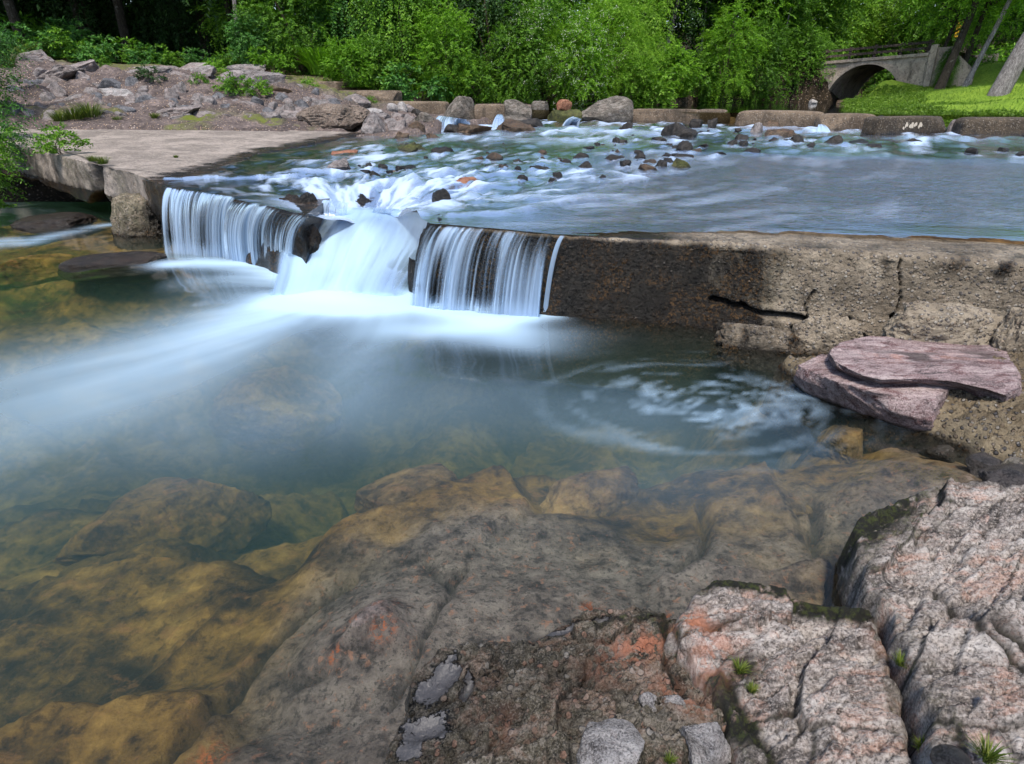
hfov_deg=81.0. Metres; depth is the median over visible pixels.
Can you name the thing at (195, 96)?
bank stone
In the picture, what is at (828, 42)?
shrub
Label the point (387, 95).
retaining wall
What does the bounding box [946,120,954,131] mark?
weir boulder
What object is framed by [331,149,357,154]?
stream stone
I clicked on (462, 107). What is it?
weir boulder
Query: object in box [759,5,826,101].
shrub
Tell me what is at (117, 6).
tree
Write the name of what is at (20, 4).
shrub
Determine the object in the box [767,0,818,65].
tree
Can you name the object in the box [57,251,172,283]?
flat rock
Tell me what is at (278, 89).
bank stone
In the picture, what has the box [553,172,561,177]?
stream stone
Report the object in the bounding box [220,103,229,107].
bank stone
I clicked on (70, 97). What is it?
bank stone
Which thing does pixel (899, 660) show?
grass tuft
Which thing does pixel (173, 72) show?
bank stone
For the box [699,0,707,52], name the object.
tree
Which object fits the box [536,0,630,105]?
flowering shrub
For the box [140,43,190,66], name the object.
undergrowth plant
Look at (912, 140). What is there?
stream stone
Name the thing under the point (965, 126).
weir block
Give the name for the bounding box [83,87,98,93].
bank stone
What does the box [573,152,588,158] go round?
stream stone
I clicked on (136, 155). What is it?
concrete slab
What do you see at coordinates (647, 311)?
weir wall
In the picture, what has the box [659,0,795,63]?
tree
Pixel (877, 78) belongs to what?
shrub
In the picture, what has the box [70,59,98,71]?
bank stone
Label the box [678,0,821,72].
tree
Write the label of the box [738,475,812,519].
sunken boulder
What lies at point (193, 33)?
shrub
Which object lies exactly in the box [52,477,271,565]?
sunken boulder
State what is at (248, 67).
bank stone
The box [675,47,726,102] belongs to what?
shrub
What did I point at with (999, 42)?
tree
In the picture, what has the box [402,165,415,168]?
stream stone
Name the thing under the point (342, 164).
stream stone
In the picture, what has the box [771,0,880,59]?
tree
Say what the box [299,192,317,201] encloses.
cascade rock
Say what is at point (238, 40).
shrub
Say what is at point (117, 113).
bank stone
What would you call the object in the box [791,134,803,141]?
stream stone
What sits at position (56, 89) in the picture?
bank stone
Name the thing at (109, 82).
bank stone
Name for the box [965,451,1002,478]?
shore stone
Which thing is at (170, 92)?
bank stone
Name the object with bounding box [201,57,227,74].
weed
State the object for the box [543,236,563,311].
thin waterfall
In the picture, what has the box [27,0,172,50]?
shrub
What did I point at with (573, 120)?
waterfall
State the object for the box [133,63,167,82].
weed
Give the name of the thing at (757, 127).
stream stone
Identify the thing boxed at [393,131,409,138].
stream stone
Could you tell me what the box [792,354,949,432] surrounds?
red sandstone
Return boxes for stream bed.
[334,117,1023,243]
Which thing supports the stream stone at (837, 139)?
on the stream bed
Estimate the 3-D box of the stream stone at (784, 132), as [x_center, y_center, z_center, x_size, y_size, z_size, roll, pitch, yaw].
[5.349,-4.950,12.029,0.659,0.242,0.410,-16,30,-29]
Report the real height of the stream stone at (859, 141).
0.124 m
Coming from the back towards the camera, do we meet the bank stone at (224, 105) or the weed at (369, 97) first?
the weed at (369, 97)
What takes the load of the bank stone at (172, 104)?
on the rocky bank at (238, 119)
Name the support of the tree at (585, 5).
on the ground at (38, 191)
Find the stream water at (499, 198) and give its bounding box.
[140,119,1023,240]
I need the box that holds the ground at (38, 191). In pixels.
[0,4,1019,201]
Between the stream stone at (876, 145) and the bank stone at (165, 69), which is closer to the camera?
the stream stone at (876, 145)
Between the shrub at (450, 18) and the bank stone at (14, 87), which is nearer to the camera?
the bank stone at (14, 87)
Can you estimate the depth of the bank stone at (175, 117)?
12.87 m
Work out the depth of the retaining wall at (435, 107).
18.57 m
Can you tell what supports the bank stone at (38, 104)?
on the rocky bank at (238, 119)
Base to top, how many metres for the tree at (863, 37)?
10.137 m
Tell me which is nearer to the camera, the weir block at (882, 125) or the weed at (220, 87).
the weir block at (882, 125)
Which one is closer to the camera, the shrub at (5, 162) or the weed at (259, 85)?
the shrub at (5, 162)
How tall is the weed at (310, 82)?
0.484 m
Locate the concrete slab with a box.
[0,129,407,333]
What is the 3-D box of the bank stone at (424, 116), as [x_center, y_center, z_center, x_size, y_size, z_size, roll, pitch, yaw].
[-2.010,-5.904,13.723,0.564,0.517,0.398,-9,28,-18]
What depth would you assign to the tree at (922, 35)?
36.14 m
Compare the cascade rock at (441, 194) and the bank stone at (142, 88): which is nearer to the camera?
the cascade rock at (441, 194)
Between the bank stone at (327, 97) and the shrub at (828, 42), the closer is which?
the bank stone at (327, 97)
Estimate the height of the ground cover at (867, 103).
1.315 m
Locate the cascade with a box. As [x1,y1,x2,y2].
[272,207,426,295]
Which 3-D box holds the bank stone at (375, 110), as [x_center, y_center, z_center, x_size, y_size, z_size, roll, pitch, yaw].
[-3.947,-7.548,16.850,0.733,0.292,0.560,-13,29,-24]
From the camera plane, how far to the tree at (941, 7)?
34.14 m
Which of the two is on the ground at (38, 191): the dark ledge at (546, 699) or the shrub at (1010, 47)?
the shrub at (1010, 47)
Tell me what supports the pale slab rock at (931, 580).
on the riverbed
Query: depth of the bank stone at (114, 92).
14.04 m
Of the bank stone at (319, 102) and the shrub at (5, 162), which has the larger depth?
the bank stone at (319, 102)
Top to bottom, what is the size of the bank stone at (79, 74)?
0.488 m
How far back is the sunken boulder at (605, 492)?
2.77 m
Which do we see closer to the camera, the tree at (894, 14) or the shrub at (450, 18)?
the shrub at (450, 18)
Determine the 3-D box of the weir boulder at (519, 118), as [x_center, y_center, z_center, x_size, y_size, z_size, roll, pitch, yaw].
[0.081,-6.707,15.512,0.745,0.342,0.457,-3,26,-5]
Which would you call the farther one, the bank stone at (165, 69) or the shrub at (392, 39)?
the shrub at (392, 39)
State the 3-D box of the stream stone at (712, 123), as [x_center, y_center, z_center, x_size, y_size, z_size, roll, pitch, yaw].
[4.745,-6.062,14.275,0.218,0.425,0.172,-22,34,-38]
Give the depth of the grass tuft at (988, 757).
1.19 m
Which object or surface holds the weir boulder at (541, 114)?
on the stream bed
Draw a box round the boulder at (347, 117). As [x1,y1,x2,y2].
[296,103,369,130]
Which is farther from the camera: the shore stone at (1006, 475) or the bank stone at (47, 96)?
the bank stone at (47, 96)
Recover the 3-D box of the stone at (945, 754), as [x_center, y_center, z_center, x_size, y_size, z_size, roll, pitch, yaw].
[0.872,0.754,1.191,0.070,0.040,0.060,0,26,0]
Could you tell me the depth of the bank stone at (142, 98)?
13.67 m
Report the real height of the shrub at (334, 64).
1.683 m
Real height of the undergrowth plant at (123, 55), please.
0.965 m
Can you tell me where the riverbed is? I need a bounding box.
[0,217,981,763]
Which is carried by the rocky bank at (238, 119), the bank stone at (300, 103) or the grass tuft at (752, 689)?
the bank stone at (300, 103)
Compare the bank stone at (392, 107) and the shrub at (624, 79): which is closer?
the bank stone at (392, 107)
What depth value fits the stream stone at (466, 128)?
12.86 m
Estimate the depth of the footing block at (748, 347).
3.84 m
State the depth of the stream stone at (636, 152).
8.93 m
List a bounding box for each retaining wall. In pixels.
[318,81,350,89]
[339,90,402,100]
[380,101,448,113]
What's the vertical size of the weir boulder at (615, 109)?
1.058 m
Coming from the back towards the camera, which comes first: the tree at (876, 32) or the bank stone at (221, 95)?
the tree at (876, 32)
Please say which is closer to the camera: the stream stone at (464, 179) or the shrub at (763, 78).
the stream stone at (464, 179)
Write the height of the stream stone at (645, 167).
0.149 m
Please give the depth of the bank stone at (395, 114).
17.21 m
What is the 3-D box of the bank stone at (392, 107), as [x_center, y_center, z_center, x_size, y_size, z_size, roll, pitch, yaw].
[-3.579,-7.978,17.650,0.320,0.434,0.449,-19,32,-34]
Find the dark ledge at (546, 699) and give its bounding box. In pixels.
[384,605,725,763]
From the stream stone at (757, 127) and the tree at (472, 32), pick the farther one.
the tree at (472, 32)
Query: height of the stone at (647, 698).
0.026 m
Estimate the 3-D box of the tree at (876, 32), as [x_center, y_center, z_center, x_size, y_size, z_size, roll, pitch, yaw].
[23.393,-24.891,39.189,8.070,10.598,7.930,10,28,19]
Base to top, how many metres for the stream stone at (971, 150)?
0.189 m
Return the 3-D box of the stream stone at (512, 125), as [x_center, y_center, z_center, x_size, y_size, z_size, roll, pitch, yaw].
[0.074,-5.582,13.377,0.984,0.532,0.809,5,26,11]
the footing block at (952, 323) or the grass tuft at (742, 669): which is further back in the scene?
the footing block at (952, 323)
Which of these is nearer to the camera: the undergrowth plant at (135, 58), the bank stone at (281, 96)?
the bank stone at (281, 96)
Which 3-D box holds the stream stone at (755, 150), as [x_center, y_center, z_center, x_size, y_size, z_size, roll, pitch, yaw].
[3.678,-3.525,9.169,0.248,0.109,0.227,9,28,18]
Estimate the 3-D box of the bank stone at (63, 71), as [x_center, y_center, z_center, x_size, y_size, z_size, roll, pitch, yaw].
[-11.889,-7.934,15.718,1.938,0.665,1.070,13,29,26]
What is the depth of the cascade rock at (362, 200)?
6.01 m
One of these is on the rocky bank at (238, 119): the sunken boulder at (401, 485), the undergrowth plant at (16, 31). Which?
the undergrowth plant at (16, 31)
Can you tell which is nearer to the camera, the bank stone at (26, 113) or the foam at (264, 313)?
the foam at (264, 313)
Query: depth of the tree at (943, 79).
24.40 m
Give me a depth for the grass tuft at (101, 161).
7.32 m
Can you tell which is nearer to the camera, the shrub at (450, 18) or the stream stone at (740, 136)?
the stream stone at (740, 136)
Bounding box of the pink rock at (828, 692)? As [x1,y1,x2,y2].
[663,580,910,763]
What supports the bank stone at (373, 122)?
on the rocky bank at (238, 119)
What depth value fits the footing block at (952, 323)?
3.27 m
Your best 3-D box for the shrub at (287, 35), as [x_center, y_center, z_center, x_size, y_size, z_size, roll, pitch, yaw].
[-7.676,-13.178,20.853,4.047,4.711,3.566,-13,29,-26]
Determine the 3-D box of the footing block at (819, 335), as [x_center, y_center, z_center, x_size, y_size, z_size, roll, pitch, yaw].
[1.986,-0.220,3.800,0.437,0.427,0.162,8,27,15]
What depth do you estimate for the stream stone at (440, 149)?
9.05 m
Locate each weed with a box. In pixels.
[32,120,92,154]
[91,54,112,66]
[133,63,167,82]
[186,72,208,83]
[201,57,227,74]
[210,74,241,90]
[221,70,257,95]
[242,76,272,96]
[300,76,319,86]
[366,95,377,104]
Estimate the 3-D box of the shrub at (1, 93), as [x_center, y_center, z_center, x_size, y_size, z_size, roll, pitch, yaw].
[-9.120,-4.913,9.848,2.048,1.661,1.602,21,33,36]
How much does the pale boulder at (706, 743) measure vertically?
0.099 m
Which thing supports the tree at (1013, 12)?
on the ground at (38, 191)
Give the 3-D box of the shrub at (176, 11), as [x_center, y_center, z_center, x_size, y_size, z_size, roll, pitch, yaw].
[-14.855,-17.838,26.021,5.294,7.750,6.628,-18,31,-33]
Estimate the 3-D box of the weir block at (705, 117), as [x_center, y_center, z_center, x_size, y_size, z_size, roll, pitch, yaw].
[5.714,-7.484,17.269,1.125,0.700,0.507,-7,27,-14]
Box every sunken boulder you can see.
[0,253,75,287]
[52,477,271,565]
[208,365,342,454]
[354,463,457,511]
[540,465,639,516]
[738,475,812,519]
[813,425,862,463]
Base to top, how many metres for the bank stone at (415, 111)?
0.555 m
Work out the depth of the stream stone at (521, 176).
6.49 m
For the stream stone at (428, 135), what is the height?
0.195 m
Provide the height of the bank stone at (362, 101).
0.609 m
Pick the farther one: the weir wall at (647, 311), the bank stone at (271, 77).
the bank stone at (271, 77)
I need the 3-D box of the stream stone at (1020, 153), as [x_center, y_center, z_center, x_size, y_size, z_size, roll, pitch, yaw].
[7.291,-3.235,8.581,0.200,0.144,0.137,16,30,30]
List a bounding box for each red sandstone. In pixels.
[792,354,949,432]
[827,336,1021,401]
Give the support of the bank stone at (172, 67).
on the rocky bank at (238, 119)
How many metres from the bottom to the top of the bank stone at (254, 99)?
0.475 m
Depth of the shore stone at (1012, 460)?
2.53 m
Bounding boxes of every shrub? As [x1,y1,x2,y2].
[0,0,57,36]
[0,27,43,106]
[0,50,22,129]
[0,101,43,171]
[0,125,32,208]
[1,0,119,61]
[2,0,51,29]
[20,0,144,63]
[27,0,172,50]
[55,0,197,63]
[122,0,229,65]
[139,0,263,66]
[220,7,286,69]
[233,0,346,75]
[245,45,295,71]
[295,0,432,74]
[318,34,375,89]
[338,0,444,93]
[340,32,406,89]
[376,61,456,100]
[401,0,482,102]
[438,0,549,99]
[447,49,502,104]
[476,1,557,103]
[480,0,615,105]
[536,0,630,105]
[545,0,690,103]
[607,52,667,105]
[632,70,682,105]
[643,38,707,96]
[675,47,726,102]
[686,0,773,102]
[721,6,798,102]
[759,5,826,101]
[782,23,837,98]
[798,29,843,97]
[861,49,896,94]
[930,47,961,85]
[968,47,1005,65]
[973,47,1009,60]
[975,42,1015,59]
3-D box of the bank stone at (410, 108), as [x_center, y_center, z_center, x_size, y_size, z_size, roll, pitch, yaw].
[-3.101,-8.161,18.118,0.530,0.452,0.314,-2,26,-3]
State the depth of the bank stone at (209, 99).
14.11 m
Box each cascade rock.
[10,212,97,234]
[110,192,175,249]
[279,194,299,202]
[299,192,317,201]
[356,193,370,207]
[408,257,416,293]
[432,188,450,201]
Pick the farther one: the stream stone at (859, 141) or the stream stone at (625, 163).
the stream stone at (859, 141)
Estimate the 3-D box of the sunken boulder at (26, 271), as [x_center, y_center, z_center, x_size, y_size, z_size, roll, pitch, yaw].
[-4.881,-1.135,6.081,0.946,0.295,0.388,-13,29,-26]
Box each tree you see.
[2,0,54,44]
[63,0,150,63]
[76,0,149,52]
[122,0,211,60]
[182,0,259,48]
[186,0,331,59]
[222,0,363,43]
[232,0,239,31]
[299,0,417,65]
[344,0,490,80]
[405,0,533,78]
[441,0,575,92]
[495,0,633,90]
[550,0,700,91]
[589,0,724,58]
[659,0,680,68]
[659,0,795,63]
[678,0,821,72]
[696,0,864,54]
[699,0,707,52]
[720,1,739,89]
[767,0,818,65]
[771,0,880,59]
[798,0,897,58]
[844,0,923,58]
[861,0,955,57]
[873,0,1023,89]
[879,0,1008,54]
[882,0,1022,51]
[912,0,1023,53]
[914,0,1023,62]
[961,0,1013,86]
[964,1,1023,55]
[987,32,1023,95]
[1009,1,1023,36]
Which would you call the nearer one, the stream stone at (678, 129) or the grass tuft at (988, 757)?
the grass tuft at (988, 757)
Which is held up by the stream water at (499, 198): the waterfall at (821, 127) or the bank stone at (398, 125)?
the waterfall at (821, 127)
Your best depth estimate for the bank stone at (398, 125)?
12.98 m
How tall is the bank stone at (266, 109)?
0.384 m
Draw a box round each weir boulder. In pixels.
[444,96,474,119]
[503,99,531,118]
[503,116,526,120]
[521,118,542,126]
[531,101,549,119]
[548,109,581,121]
[582,96,633,122]
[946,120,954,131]
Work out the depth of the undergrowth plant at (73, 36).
21.29 m
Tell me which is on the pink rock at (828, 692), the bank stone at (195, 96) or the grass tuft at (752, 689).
the grass tuft at (752, 689)
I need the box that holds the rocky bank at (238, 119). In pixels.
[0,59,541,136]
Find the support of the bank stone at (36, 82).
on the rocky bank at (238, 119)
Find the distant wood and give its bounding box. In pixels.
[18,0,1019,51]
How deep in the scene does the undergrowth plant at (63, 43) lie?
19.21 m
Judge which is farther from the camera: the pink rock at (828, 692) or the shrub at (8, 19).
the shrub at (8, 19)
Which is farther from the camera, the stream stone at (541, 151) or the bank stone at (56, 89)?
the bank stone at (56, 89)
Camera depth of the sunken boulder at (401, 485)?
2.87 m
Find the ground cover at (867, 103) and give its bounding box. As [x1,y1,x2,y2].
[839,83,1023,124]
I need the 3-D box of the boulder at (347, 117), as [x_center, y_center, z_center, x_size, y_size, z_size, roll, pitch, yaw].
[-4.054,-5.892,13.395,1.780,0.626,0.952,12,28,23]
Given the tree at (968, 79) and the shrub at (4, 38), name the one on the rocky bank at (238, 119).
the shrub at (4, 38)
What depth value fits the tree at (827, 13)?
30.27 m
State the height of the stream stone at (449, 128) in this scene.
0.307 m
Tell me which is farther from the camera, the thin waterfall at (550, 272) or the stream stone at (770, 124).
the stream stone at (770, 124)
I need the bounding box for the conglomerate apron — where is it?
[759,350,1023,465]
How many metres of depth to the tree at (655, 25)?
25.27 m
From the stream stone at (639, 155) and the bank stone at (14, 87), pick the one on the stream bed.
the stream stone at (639, 155)
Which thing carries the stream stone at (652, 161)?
on the stream bed
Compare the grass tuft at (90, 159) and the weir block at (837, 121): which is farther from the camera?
the weir block at (837, 121)
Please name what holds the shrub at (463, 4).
on the ground at (38, 191)
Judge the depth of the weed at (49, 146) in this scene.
8.15 m
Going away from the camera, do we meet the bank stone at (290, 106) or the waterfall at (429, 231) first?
the waterfall at (429, 231)
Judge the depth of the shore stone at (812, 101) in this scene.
25.98 m
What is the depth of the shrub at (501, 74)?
21.40 m
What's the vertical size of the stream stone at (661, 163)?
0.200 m
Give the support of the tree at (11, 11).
on the ground at (38, 191)
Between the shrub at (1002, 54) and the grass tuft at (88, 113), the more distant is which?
the shrub at (1002, 54)
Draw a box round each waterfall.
[162,188,232,259]
[223,203,301,264]
[411,227,542,322]
[436,116,469,131]
[491,114,503,129]
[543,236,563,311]
[563,116,580,125]
[816,124,829,131]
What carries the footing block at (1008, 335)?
on the conglomerate apron
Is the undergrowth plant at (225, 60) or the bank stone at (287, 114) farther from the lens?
the undergrowth plant at (225, 60)
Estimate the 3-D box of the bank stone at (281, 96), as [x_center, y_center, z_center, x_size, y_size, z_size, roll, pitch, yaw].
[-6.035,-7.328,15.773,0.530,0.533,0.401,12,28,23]
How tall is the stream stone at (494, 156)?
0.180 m
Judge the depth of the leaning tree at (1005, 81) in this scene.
18.96 m
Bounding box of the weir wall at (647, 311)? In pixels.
[435,220,1023,404]
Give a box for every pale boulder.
[576,718,644,763]
[679,722,730,763]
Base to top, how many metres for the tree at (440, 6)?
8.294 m
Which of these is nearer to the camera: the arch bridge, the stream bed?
the stream bed
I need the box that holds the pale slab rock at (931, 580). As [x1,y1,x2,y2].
[823,477,1023,763]
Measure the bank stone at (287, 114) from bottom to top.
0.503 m
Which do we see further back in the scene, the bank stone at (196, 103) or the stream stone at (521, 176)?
the bank stone at (196, 103)
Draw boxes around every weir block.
[474,104,504,121]
[633,109,699,122]
[700,109,729,122]
[734,110,823,126]
[813,113,874,130]
[861,116,945,134]
[951,117,1023,135]
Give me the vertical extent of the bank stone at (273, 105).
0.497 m
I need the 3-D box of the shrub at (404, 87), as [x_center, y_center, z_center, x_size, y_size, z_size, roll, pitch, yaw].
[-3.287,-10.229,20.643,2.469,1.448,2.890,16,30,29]
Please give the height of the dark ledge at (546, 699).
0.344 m
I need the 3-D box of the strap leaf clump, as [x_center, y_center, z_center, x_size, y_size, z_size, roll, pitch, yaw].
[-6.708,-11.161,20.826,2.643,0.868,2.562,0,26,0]
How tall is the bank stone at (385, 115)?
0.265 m
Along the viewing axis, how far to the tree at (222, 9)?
23.62 m
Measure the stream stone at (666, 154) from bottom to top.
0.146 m
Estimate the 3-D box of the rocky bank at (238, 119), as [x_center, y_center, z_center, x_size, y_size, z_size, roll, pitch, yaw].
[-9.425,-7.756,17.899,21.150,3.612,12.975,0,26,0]
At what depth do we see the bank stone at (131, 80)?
15.24 m
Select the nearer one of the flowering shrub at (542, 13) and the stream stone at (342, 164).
the stream stone at (342, 164)
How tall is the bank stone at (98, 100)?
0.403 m
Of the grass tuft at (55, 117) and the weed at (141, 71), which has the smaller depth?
the grass tuft at (55, 117)
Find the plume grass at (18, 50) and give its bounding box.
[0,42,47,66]
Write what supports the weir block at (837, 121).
on the stream bed
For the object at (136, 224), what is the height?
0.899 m
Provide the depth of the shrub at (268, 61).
19.60 m
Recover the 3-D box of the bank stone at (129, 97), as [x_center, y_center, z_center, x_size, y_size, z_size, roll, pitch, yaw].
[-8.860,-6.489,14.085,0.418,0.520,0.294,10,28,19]
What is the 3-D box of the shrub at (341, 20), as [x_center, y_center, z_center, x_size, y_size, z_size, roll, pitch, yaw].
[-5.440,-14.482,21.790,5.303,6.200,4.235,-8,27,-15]
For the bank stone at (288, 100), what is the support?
on the rocky bank at (238, 119)
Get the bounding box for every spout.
[322,200,345,212]
[372,208,392,214]
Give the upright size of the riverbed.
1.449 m
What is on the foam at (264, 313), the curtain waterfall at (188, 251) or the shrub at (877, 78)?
the curtain waterfall at (188, 251)
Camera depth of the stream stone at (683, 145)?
9.35 m
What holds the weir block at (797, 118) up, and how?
on the stream bed
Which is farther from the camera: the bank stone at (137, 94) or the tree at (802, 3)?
the tree at (802, 3)
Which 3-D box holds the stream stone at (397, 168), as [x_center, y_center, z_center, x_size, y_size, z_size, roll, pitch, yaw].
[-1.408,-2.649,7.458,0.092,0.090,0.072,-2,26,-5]
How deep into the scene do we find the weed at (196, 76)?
15.67 m
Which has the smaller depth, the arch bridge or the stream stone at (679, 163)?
the stream stone at (679, 163)
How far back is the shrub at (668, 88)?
22.97 m
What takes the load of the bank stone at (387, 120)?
on the rocky bank at (238, 119)
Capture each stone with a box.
[5,85,24,90]
[10,103,20,114]
[11,49,54,61]
[20,108,33,116]
[23,79,40,84]
[32,67,47,76]
[33,101,46,107]
[36,64,84,79]
[39,92,55,100]
[41,76,67,83]
[42,110,55,120]
[50,82,66,96]
[63,94,83,100]
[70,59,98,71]
[75,71,90,78]
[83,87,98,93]
[91,92,102,99]
[92,97,105,104]
[97,78,120,88]
[98,88,133,95]
[114,104,136,112]
[115,111,125,115]
[124,94,134,100]
[124,100,134,104]
[125,76,138,85]
[126,65,172,72]
[133,66,178,68]
[134,92,151,98]
[135,95,153,102]
[137,85,148,92]
[156,105,202,115]
[164,88,179,98]
[169,70,195,82]
[169,102,177,107]
[170,113,191,118]
[172,81,185,92]
[179,62,206,69]
[184,65,215,77]
[190,93,202,100]
[190,101,201,105]
[193,110,215,117]
[198,96,217,104]
[212,92,225,98]
[216,70,244,82]
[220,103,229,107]
[224,64,266,71]
[243,70,285,83]
[250,96,263,105]
[260,111,281,117]
[262,107,274,111]
[268,101,277,109]
[270,85,292,92]
[275,92,287,99]
[275,106,308,119]
[279,103,294,110]
[282,97,293,103]
[294,99,308,106]
[302,96,311,101]
[311,87,318,94]
[311,99,331,105]
[321,93,341,102]
[326,157,350,169]
[328,98,340,103]
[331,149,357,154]
[346,94,370,107]
[361,112,385,133]
[367,108,383,112]
[369,171,380,176]
[377,113,390,118]
[378,164,387,169]
[383,118,396,123]
[387,103,397,111]
[387,120,406,130]
[391,112,404,117]
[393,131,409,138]
[395,165,401,170]
[397,101,407,111]
[398,142,425,152]
[402,114,414,122]
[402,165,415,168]
[406,104,414,111]
[408,121,425,131]
[411,108,422,115]
[413,112,433,121]
[426,133,439,137]
[431,146,453,152]
[443,124,457,132]
[454,177,477,188]
[457,123,492,133]
[486,152,502,159]
[495,118,535,131]
[517,174,527,180]
[538,149,546,153]
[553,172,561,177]
[556,99,571,110]
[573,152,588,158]
[576,161,591,174]
[604,154,621,164]
[618,139,626,142]
[620,121,632,129]
[620,160,631,172]
[634,150,643,154]
[634,153,645,163]
[638,164,656,174]
[639,692,656,711]
[643,159,656,165]
[651,137,666,141]
[655,159,667,174]
[661,122,697,137]
[661,152,671,159]
[661,695,685,704]
[663,158,672,167]
[670,158,690,175]
[672,153,693,160]
[675,140,693,153]
[689,119,702,127]
[707,118,717,127]
[709,152,725,159]
[727,139,737,144]
[735,133,748,139]
[738,140,748,145]
[744,148,760,155]
[750,122,762,132]
[762,121,780,126]
[765,128,795,136]
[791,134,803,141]
[808,99,816,103]
[824,135,842,142]
[849,139,868,142]
[866,144,881,147]
[906,138,921,141]
[925,445,957,462]
[930,744,972,763]
[964,147,977,153]
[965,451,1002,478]
[978,463,1023,487]
[997,147,1008,151]
[1001,457,1023,464]
[1015,151,1023,155]
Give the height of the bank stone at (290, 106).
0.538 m
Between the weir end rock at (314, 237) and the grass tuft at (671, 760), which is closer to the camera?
the grass tuft at (671, 760)
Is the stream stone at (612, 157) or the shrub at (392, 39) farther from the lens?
the shrub at (392, 39)
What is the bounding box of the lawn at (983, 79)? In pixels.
[858,62,1023,126]
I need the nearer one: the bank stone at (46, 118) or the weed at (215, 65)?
the bank stone at (46, 118)
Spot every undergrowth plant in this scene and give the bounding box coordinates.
[0,11,51,40]
[0,20,75,56]
[1,30,30,52]
[14,16,93,58]
[29,25,89,61]
[47,24,100,61]
[68,34,123,62]
[89,36,147,63]
[123,42,172,65]
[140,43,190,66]
[178,47,224,67]
[209,47,242,67]
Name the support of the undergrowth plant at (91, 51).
on the rocky bank at (238, 119)
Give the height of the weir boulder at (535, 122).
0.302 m
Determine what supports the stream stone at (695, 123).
on the stream bed
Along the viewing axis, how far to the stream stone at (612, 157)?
8.28 m
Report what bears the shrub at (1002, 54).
on the ground at (38, 191)
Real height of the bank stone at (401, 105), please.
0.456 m
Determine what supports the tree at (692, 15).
on the ground at (38, 191)
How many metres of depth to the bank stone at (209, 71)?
16.12 m
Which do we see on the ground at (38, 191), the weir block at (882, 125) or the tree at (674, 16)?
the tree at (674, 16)
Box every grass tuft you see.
[45,110,67,121]
[58,107,83,119]
[60,101,110,117]
[85,154,100,161]
[93,156,111,163]
[148,112,159,117]
[664,750,679,763]
[731,656,753,674]
[744,679,759,693]
[889,648,906,669]
[911,733,925,751]
[962,731,1016,763]
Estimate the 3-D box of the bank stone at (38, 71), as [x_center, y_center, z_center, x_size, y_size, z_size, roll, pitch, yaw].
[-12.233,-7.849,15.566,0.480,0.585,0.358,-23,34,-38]
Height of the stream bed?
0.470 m
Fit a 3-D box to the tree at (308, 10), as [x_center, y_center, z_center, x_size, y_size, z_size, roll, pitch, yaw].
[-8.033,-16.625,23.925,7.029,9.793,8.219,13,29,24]
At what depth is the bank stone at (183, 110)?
13.01 m
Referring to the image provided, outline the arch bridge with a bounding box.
[817,39,999,99]
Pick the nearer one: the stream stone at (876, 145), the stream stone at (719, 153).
the stream stone at (719, 153)
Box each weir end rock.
[293,223,321,255]
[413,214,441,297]
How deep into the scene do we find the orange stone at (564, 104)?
16.67 m
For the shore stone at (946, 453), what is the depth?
2.75 m
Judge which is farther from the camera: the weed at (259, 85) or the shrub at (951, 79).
the shrub at (951, 79)
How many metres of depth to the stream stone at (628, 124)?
13.07 m
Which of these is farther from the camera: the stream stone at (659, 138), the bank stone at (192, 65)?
the bank stone at (192, 65)
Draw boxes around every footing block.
[713,323,805,372]
[791,314,863,357]
[880,301,1003,344]
[990,307,1023,357]
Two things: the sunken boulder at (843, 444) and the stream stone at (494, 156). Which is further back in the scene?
the stream stone at (494, 156)
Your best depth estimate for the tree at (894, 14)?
37.87 m
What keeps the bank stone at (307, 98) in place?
on the rocky bank at (238, 119)
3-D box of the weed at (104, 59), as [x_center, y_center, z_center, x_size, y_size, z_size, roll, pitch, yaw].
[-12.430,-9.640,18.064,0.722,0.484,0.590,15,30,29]
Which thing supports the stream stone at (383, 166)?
on the stream bed
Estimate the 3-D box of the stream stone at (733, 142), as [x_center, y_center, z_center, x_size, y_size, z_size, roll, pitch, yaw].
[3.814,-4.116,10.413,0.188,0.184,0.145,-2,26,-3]
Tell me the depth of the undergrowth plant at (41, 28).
22.23 m
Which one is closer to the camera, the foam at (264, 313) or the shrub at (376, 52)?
the foam at (264, 313)
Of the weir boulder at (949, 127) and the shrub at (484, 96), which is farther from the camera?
the shrub at (484, 96)
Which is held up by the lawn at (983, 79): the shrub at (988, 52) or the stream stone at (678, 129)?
the shrub at (988, 52)
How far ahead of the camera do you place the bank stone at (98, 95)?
13.86 m
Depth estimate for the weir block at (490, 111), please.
16.30 m
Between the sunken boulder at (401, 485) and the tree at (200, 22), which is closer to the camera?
the sunken boulder at (401, 485)
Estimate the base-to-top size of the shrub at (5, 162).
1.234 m
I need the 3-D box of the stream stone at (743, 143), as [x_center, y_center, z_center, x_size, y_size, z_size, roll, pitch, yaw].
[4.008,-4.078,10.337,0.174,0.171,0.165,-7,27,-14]
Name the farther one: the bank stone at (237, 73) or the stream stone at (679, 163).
the bank stone at (237, 73)
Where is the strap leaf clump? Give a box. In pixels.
[288,45,343,74]
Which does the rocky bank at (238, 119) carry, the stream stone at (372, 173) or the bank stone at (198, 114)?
the bank stone at (198, 114)
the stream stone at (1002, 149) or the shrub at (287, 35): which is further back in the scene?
the shrub at (287, 35)
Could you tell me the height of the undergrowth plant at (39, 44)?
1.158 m
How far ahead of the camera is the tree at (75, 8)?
24.63 m

